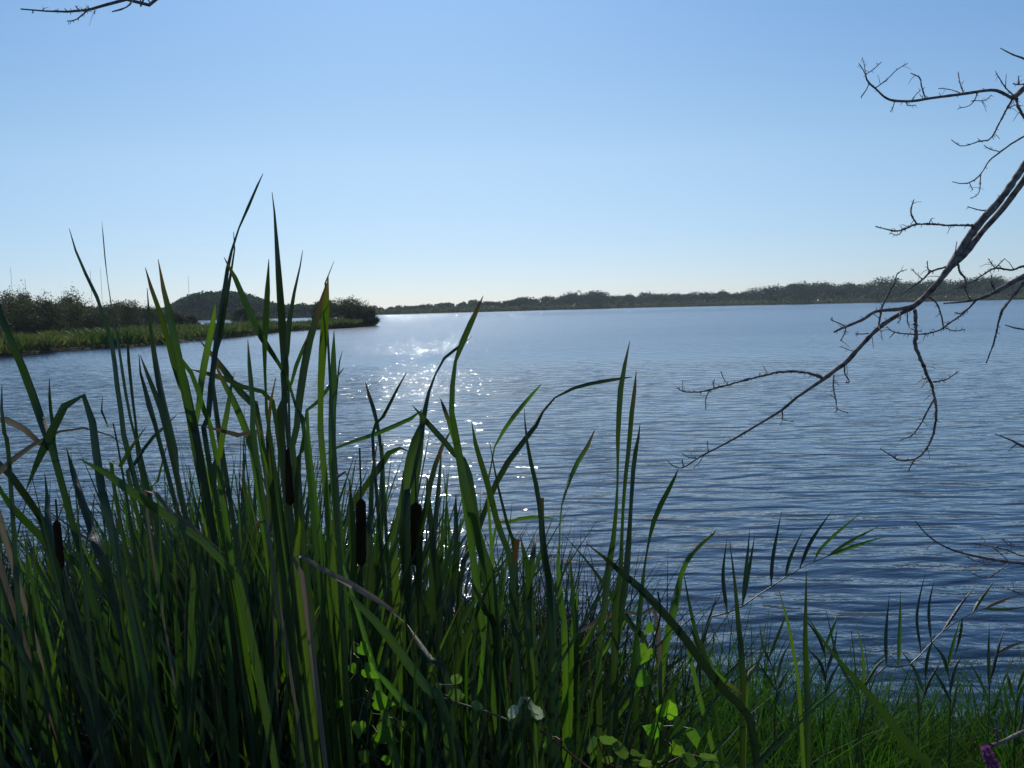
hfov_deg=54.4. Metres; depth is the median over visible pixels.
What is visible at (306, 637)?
cattail
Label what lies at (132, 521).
cattail
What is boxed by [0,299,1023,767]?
lake water
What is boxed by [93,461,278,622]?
cattail
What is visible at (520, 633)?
cattail
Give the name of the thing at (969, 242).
bare tree
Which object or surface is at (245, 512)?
cattail
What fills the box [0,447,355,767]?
cattail
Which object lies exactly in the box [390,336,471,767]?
cattail
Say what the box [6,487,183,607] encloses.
cattail
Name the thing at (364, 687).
cattail
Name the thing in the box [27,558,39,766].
cattail
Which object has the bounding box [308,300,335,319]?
shrub
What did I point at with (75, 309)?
shrub
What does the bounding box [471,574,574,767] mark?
cattail
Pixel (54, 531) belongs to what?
cattail
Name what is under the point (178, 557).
cattail
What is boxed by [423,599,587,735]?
cattail
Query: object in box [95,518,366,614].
cattail
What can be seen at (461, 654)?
cattail
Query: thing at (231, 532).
cattail
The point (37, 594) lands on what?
cattail
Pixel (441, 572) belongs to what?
cattail
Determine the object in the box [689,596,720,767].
common reed
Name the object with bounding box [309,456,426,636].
cattail
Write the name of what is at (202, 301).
hill
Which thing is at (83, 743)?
cattail
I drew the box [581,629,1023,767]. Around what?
grass
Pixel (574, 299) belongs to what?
deciduous tree
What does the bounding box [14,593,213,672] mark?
cattail
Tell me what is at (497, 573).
cattail
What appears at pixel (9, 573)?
cattail
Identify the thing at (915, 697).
sedge
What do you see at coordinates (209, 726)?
cattail
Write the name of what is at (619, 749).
bramble
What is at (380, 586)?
cattail
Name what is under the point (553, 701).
cattail
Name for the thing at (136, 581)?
cattail
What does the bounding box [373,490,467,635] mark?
cattail
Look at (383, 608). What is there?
cattail
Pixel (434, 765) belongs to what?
cattail
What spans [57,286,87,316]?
tree
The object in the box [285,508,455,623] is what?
cattail
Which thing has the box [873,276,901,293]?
deciduous tree
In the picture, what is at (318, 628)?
cattail stand
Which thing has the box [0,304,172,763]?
cattail
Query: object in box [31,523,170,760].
cattail
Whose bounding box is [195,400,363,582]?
cattail
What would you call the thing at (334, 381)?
cattail
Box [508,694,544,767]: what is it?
bramble
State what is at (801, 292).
deciduous tree
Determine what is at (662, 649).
cattail
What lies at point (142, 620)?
cattail
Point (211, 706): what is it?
cattail
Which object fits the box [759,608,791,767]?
common reed
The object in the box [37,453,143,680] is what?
cattail
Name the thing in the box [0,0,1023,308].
sky
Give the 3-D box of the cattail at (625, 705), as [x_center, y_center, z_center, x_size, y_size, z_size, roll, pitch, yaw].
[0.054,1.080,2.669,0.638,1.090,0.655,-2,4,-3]
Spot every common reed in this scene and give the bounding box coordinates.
[685,509,888,767]
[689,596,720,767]
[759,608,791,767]
[802,614,842,767]
[826,611,893,767]
[853,572,1023,767]
[901,633,941,767]
[928,618,963,767]
[968,624,1023,764]
[1003,667,1023,767]
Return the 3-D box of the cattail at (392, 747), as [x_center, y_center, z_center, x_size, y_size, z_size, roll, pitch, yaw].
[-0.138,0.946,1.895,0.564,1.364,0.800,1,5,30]
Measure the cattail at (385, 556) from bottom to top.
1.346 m
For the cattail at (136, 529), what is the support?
on the bank ground at (934, 764)
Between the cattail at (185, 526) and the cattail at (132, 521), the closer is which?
the cattail at (185, 526)
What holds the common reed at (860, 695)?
on the bank ground at (934, 764)
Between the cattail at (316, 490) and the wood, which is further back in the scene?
the wood
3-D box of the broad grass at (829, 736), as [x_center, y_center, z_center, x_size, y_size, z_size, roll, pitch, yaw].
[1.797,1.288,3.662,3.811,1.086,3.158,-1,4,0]
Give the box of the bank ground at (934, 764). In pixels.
[588,736,1023,767]
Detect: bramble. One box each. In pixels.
[422,673,512,722]
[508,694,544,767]
[540,730,644,767]
[602,752,737,767]
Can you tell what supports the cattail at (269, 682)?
on the bank ground at (934, 764)
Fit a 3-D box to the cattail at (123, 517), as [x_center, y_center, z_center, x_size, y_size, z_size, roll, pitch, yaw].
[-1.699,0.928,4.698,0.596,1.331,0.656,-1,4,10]
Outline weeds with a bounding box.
[749,723,1006,767]
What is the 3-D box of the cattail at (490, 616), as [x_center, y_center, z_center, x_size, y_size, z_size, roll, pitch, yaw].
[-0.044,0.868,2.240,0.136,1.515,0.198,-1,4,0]
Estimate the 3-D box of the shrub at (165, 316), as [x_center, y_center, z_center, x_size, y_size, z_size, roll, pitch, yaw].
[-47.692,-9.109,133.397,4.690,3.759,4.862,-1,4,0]
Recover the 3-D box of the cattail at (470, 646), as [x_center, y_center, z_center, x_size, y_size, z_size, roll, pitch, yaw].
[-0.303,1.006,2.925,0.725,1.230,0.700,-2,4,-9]
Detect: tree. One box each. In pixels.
[20,0,157,24]
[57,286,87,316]
[562,290,590,304]
[581,290,611,307]
[668,48,1023,746]
[787,281,813,303]
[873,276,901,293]
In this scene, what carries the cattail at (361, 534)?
on the bank ground at (934, 764)
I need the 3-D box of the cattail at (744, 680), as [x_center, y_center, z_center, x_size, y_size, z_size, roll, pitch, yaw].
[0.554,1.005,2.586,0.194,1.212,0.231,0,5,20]
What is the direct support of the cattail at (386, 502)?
on the bank ground at (934, 764)
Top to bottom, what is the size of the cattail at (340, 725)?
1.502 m
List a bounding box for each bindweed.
[327,630,406,767]
[634,592,702,763]
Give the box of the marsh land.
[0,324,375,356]
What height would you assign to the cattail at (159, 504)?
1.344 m
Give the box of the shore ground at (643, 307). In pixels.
[378,299,1016,314]
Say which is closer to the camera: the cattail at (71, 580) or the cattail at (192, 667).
the cattail at (192, 667)
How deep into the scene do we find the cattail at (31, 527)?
2.15 m
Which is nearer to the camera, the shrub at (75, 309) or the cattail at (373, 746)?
the cattail at (373, 746)
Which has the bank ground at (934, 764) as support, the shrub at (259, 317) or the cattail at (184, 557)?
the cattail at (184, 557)
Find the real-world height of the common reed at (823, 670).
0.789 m
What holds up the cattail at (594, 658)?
on the bank ground at (934, 764)
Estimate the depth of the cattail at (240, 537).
2.64 m
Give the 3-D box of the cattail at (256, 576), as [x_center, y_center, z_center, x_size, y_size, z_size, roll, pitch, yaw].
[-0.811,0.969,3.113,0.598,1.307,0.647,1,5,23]
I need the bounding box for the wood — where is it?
[366,274,1023,312]
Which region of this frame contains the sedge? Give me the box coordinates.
[504,598,1023,761]
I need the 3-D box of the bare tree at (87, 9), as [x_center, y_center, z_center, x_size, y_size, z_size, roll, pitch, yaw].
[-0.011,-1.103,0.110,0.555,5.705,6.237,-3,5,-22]
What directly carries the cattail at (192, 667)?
on the bank ground at (934, 764)
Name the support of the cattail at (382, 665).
on the bank ground at (934, 764)
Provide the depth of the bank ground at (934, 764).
4.30 m
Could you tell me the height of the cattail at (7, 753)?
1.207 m
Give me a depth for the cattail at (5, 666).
2.42 m
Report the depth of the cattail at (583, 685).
2.62 m
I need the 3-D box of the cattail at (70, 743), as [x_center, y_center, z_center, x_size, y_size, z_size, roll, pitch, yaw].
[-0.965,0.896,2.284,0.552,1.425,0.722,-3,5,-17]
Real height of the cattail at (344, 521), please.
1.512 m
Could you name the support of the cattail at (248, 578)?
on the bank ground at (934, 764)
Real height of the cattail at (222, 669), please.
1.292 m
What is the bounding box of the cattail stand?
[0,462,551,767]
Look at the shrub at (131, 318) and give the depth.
119.17 m
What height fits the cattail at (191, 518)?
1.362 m
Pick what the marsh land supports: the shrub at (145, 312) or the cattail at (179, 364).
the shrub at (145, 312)
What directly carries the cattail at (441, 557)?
on the bank ground at (934, 764)
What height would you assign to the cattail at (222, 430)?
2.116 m
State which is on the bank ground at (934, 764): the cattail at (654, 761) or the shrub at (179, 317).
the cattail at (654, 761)
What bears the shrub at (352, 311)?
on the marsh land
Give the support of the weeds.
on the bank ground at (934, 764)
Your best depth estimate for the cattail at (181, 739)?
1.68 m
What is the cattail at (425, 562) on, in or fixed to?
on the bank ground at (934, 764)
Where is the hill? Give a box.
[85,289,356,319]
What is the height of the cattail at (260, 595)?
1.376 m
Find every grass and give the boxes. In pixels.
[509,559,1023,767]
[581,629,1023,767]
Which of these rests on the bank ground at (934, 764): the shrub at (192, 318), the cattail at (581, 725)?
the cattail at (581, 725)
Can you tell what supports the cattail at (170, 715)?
on the bank ground at (934, 764)
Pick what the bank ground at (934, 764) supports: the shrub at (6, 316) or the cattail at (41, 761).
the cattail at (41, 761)
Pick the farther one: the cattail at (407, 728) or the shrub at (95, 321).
the shrub at (95, 321)
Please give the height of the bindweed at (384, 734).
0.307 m
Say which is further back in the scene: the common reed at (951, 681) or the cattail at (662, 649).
the common reed at (951, 681)
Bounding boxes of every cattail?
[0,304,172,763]
[0,416,127,767]
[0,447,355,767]
[0,470,290,767]
[0,483,31,688]
[0,483,201,767]
[0,485,86,619]
[0,505,199,767]
[0,508,46,767]
[0,519,127,767]
[0,521,83,657]
[0,522,205,738]
[0,529,241,748]
[0,530,183,725]
[0,536,132,767]
[0,543,42,643]
[0,543,55,767]
[0,551,165,767]
[0,570,145,767]
[0,576,187,767]
[0,645,23,760]
[1,516,127,767]
[1,521,252,767]
[1,532,63,767]
[1,542,28,759]
[2,519,259,763]
[3,516,76,766]
[6,473,149,708]
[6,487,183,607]
[7,519,212,760]
[9,570,245,767]
[11,494,225,680]
[11,592,137,725]
[12,571,23,747]
[13,521,251,763]
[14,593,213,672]
[18,516,80,663]
[20,516,220,767]
[21,491,135,581]
[21,496,160,665]
[23,490,95,718]
[25,479,56,600]
[26,394,173,767]
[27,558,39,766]
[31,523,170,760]
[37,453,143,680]
[37,547,91,767]
[38,539,232,767]
[39,484,179,683]
[40,448,161,571]
[42,485,72,564]
[42,545,278,767]
[44,474,83,767]
[44,522,263,767]
[47,555,60,712]
[48,468,393,742]
[49,499,364,767]
[56,493,261,746]
[58,481,318,767]
[66,494,220,646]
[66,504,183,613]
[69,226,198,698]
[70,480,84,604]
[70,541,411,762]
[70,611,312,767]
[71,477,183,588]
[74,474,209,611]
[78,458,279,767]
[79,572,329,749]
[88,494,180,633]
[88,634,159,767]
[90,470,218,591]
[92,544,224,767]
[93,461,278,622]
[94,657,478,759]
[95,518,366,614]
[103,517,274,682]
[108,521,346,767]
[110,482,397,636]
[113,472,194,568]
[114,477,350,757]
[117,456,235,553]
[118,478,253,601]
[119,481,279,561]
[119,505,257,588]
[125,506,422,767]
[126,445,227,615]
[135,410,280,564]
[136,479,247,532]
[139,289,243,755]
[140,485,322,611]
[145,260,266,767]
[149,482,282,542]
[150,440,457,767]
[158,497,319,648]
[158,511,314,610]
[162,453,263,635]
[163,478,311,631]
[165,424,436,767]
[166,430,326,721]
[167,401,301,535]
[167,503,450,767]
[169,536,470,767]
[172,503,368,761]
[180,452,404,602]
[186,406,381,629]
[188,481,321,551]
[189,419,450,767]
[190,403,325,540]
[191,304,310,736]
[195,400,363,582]
[196,560,624,767]
[197,546,575,767]
[198,174,281,767]
[204,496,417,767]
[208,557,319,766]
[213,527,505,767]
[218,451,358,530]
[221,465,331,544]
[222,468,348,571]
[224,258,340,767]
[228,541,390,758]
[229,458,328,517]
[231,435,370,562]
[233,402,399,610]
[233,442,303,557]
[237,444,359,545]
[240,451,414,700]
[240,480,394,642]
[243,509,505,767]
[247,502,400,617]
[248,488,429,679]
[249,504,381,687]
[250,505,397,642]
[255,494,403,767]
[263,560,507,663]
[266,193,313,767]
[269,390,313,767]
[281,515,522,757]
[281,520,450,630]
[285,262,354,767]
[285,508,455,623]
[304,454,444,596]
[305,333,362,767]
[305,452,355,521]
[306,491,459,627]
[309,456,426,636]
[310,477,464,610]
[312,500,485,608]
[320,653,388,767]
[322,441,491,758]
[322,520,463,676]
[326,373,421,747]
[328,480,473,635]
[332,432,479,625]
[333,529,653,767]
[336,455,461,767]
[342,587,456,767]
[346,461,462,642]
[346,477,453,593]
[348,471,527,668]
[348,568,556,730]
[349,442,384,766]
[355,470,460,630]
[356,521,596,749]
[360,560,659,767]
[363,471,567,641]
[363,588,580,757]
[365,535,537,767]
[367,492,570,715]
[368,493,544,737]
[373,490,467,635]
[385,506,613,754]
[387,474,527,644]
[389,711,751,767]
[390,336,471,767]
[399,454,441,767]
[406,600,697,767]
[409,522,574,767]
[413,296,540,767]
[414,528,492,664]
[419,625,765,767]
[422,555,674,767]
[423,499,553,730]
[423,515,471,602]
[423,552,584,682]
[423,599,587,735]
[425,530,636,728]
[426,377,630,765]
[428,575,682,767]
[429,671,486,767]
[444,645,677,767]
[447,575,629,698]
[453,526,639,740]
[453,643,780,767]
[461,538,657,732]
[463,445,517,767]
[465,568,697,761]
[469,657,631,767]
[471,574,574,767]
[487,643,861,767]
[497,589,698,733]
[501,622,596,760]
[509,408,560,767]
[524,667,684,767]
[539,593,606,667]
[539,652,799,767]
[556,430,594,767]
[558,685,686,763]
[560,692,741,767]
[563,470,716,767]
[587,544,760,767]
[596,341,639,767]
[596,687,644,766]
[608,651,749,755]
[619,655,686,758]
[684,541,767,767]
[778,571,810,767]
[804,612,931,767]
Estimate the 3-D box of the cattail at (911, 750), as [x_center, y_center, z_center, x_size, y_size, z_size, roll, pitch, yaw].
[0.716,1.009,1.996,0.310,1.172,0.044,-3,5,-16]
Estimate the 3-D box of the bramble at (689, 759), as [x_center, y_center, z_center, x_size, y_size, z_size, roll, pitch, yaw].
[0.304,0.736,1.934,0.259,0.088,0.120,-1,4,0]
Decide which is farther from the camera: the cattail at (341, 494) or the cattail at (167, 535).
the cattail at (341, 494)
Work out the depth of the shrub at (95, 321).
101.08 m
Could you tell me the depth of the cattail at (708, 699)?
3.86 m
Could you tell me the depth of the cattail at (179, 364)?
2.07 m
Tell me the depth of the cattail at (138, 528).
3.92 m
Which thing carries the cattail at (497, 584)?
on the bank ground at (934, 764)
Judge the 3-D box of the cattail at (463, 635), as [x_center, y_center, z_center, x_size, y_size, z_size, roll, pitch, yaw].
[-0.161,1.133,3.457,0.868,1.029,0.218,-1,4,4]
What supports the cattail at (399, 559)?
on the bank ground at (934, 764)
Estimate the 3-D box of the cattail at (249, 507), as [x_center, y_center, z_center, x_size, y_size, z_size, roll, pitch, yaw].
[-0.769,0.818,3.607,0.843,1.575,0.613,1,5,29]
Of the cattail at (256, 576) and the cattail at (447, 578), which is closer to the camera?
the cattail at (256, 576)
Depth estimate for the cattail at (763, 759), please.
2.10 m
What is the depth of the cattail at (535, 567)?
3.48 m
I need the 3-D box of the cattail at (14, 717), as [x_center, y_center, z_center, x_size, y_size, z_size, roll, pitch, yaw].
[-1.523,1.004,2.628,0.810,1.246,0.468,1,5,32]
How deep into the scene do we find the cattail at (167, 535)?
3.23 m
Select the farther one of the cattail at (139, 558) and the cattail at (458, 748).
the cattail at (139, 558)
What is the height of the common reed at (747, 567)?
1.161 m
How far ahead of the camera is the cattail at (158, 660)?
2.45 m
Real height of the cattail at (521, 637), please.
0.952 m
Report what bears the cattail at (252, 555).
on the bank ground at (934, 764)
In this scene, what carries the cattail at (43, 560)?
on the bank ground at (934, 764)
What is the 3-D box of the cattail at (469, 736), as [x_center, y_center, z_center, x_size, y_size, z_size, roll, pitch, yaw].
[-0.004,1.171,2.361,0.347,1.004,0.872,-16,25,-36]
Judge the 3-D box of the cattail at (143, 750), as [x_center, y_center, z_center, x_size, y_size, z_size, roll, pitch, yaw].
[-0.624,0.987,2.331,0.714,1.264,0.689,-3,5,-25]
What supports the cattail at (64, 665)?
on the bank ground at (934, 764)
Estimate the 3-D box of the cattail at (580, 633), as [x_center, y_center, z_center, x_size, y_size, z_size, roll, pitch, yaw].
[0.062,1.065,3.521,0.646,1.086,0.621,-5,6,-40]
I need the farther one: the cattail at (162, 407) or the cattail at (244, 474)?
the cattail at (244, 474)
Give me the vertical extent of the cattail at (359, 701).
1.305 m
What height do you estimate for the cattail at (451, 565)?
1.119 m
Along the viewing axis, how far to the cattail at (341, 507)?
3.59 m
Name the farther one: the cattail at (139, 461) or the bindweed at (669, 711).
the cattail at (139, 461)
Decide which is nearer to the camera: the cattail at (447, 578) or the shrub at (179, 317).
the cattail at (447, 578)
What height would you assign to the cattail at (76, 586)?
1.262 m
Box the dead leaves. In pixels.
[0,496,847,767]
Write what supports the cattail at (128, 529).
on the bank ground at (934, 764)
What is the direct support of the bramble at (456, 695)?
attached to the cattail at (392, 747)
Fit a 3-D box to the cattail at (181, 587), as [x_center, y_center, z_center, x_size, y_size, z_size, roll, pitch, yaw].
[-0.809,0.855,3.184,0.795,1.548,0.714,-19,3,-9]
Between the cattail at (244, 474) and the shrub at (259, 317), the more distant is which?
the shrub at (259, 317)
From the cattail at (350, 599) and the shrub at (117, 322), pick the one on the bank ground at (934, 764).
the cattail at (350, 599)
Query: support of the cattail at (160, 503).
on the bank ground at (934, 764)
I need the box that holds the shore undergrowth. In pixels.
[368,291,1023,314]
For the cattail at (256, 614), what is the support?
on the bank ground at (934, 764)
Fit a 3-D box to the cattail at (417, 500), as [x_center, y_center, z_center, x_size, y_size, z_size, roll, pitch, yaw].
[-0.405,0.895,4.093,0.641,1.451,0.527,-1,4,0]
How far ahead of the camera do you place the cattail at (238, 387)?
2.40 m
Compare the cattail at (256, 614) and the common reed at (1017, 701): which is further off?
the common reed at (1017, 701)
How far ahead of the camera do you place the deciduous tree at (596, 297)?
586.23 m
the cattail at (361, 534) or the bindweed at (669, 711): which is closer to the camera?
the bindweed at (669, 711)
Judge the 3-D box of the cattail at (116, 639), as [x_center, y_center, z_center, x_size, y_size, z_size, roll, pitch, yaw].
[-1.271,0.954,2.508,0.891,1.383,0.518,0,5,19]
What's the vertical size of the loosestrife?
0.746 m
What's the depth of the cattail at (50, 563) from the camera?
3.71 m
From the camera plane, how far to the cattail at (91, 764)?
1.87 m
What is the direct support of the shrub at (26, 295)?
on the marsh land
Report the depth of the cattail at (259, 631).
2.62 m
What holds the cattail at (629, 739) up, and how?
on the bank ground at (934, 764)
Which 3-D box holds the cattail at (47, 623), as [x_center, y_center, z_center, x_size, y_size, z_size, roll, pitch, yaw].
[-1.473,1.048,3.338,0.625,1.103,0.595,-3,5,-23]
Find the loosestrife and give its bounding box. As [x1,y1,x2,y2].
[980,742,1000,767]
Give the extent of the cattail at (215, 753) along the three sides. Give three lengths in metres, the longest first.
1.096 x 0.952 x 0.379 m
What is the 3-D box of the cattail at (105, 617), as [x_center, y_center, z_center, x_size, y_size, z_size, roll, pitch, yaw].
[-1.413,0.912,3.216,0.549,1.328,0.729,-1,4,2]
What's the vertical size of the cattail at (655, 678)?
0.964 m
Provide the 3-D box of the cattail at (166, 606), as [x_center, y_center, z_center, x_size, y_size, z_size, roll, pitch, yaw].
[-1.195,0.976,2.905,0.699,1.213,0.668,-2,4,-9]
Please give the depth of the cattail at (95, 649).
2.52 m
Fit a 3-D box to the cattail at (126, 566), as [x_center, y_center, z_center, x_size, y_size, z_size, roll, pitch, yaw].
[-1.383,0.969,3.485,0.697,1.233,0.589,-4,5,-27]
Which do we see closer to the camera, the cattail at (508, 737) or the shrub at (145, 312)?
the cattail at (508, 737)
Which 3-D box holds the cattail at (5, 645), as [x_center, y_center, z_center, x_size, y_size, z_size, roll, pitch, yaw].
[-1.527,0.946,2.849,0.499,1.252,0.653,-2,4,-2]
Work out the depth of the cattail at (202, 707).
2.15 m
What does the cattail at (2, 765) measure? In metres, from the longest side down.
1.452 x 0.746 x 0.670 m
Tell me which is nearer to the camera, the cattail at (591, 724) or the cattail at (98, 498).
the cattail at (591, 724)
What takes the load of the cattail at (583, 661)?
on the bank ground at (934, 764)
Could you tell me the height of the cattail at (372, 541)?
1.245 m
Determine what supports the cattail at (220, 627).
on the bank ground at (934, 764)
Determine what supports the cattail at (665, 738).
on the bank ground at (934, 764)
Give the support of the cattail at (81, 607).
on the bank ground at (934, 764)
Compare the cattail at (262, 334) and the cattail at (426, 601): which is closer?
the cattail at (262, 334)
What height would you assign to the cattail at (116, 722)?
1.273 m
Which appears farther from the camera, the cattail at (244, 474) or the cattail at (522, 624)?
the cattail at (244, 474)
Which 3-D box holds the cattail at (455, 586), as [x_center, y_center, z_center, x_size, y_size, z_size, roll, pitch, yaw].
[0.094,0.806,2.571,0.644,1.617,0.239,-3,5,-21]
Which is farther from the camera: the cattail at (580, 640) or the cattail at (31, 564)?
the cattail at (580, 640)
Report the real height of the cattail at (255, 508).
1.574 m
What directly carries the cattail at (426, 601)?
on the bank ground at (934, 764)
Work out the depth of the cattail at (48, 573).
2.77 m
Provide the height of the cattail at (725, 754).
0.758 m
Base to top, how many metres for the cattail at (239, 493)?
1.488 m
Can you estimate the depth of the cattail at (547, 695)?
2.66 m
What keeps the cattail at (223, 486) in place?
on the bank ground at (934, 764)
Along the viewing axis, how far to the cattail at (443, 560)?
4.71 m
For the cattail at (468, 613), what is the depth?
2.64 m
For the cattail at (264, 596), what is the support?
on the bank ground at (934, 764)
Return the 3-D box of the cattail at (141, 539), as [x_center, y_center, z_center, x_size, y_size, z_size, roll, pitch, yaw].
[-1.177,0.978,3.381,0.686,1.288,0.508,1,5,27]
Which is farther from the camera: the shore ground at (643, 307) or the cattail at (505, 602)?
the shore ground at (643, 307)
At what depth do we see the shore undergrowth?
532.66 m
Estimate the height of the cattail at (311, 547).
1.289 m
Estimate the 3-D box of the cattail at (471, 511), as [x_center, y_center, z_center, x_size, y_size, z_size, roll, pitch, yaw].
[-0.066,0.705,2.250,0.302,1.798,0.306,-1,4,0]
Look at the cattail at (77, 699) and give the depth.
2.40 m
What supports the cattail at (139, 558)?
on the bank ground at (934, 764)
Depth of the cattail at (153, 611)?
2.69 m
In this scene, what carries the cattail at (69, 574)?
on the bank ground at (934, 764)
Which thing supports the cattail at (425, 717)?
on the bank ground at (934, 764)
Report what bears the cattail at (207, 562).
on the bank ground at (934, 764)
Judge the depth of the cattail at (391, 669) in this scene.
2.40 m
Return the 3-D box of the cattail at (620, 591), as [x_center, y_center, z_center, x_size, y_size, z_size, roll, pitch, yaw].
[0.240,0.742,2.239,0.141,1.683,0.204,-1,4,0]
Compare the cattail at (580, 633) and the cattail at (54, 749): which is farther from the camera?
the cattail at (580, 633)
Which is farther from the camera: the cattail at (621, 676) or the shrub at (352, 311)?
the shrub at (352, 311)
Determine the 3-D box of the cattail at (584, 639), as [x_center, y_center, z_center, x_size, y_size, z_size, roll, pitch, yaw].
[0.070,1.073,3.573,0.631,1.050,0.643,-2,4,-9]
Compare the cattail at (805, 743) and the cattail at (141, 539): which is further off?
the cattail at (141, 539)
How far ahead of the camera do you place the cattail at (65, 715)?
2.15 m
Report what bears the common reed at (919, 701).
on the bank ground at (934, 764)
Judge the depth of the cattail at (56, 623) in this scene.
3.41 m
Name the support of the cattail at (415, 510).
on the bank ground at (934, 764)
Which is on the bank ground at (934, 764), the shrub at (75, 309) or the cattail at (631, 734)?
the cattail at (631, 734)
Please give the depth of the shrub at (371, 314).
126.11 m
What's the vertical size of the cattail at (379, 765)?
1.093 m
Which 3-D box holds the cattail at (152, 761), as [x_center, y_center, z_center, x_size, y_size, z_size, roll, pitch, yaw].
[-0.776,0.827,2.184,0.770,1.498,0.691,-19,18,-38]
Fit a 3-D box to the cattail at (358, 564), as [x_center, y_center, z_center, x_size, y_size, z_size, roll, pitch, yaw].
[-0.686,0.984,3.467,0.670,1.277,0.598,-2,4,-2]
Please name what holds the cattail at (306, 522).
on the bank ground at (934, 764)
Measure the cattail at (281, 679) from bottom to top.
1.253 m
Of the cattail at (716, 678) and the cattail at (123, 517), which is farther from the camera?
the cattail at (123, 517)
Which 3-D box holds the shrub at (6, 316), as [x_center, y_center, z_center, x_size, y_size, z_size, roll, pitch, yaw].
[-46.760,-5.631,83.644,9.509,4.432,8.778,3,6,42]
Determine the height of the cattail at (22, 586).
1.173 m
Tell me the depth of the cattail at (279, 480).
4.71 m
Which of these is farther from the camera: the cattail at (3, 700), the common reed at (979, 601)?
the common reed at (979, 601)
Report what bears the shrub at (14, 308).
on the marsh land
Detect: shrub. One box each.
[0,280,33,330]
[0,294,50,334]
[0,302,23,330]
[11,291,75,335]
[50,294,90,331]
[65,298,112,330]
[84,299,126,328]
[109,299,148,327]
[129,301,159,324]
[142,302,167,325]
[166,309,189,326]
[185,314,199,324]
[229,306,259,322]
[256,313,269,322]
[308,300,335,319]
[321,294,379,319]
[358,306,380,325]
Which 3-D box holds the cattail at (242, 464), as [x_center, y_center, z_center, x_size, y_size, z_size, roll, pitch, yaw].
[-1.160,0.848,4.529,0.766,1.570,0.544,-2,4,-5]
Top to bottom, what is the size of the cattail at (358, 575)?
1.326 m
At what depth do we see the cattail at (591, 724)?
2.59 m
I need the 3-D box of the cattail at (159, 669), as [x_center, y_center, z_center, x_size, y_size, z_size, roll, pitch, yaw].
[-1.085,0.992,2.747,0.655,1.309,0.520,0,5,22]
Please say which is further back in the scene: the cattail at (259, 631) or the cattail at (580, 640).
the cattail at (580, 640)
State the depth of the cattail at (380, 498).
2.81 m
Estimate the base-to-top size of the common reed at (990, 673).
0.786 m
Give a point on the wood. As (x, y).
(919, 290)
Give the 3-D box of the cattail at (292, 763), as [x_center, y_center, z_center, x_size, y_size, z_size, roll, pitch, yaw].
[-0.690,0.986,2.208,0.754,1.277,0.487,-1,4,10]
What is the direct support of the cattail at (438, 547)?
on the bank ground at (934, 764)
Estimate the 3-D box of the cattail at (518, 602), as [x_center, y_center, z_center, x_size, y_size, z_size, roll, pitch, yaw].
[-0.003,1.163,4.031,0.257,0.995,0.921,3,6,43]
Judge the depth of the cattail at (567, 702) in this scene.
2.34 m
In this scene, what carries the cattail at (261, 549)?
on the bank ground at (934, 764)
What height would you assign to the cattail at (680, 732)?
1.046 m
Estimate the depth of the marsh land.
66.68 m
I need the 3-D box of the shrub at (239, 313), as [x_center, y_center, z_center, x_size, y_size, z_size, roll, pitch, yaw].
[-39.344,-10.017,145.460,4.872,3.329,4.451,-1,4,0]
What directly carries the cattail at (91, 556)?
on the bank ground at (934, 764)
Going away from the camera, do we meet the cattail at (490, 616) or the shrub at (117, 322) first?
the cattail at (490, 616)
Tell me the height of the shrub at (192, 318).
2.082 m
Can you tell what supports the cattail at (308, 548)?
on the bank ground at (934, 764)
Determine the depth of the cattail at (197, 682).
2.35 m
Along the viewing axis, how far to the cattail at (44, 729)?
2.01 m
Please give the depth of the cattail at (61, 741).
2.01 m
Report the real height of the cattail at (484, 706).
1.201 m
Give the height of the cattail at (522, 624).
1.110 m
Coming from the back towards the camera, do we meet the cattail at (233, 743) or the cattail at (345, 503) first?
the cattail at (345, 503)
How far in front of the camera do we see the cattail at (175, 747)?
2.15 m
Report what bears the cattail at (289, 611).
on the bank ground at (934, 764)
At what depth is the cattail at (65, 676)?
2.66 m
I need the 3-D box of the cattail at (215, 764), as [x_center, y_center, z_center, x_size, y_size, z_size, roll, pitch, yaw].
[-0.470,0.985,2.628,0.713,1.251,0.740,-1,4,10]
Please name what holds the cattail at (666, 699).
on the bank ground at (934, 764)
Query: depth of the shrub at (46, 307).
92.78 m
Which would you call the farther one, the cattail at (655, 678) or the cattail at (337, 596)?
the cattail at (655, 678)
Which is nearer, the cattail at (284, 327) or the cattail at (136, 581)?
the cattail at (284, 327)
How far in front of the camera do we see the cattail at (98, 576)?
2.92 m
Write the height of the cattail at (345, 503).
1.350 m
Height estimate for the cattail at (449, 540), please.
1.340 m
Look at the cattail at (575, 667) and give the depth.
2.42 m
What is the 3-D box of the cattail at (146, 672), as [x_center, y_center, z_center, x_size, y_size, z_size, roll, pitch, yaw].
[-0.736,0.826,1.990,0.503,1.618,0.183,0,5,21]
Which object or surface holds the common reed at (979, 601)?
on the bank ground at (934, 764)
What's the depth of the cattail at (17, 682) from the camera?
2.19 m
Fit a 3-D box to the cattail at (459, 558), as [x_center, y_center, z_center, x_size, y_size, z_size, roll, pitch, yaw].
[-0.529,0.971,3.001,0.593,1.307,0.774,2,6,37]
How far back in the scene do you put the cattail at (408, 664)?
1.82 m

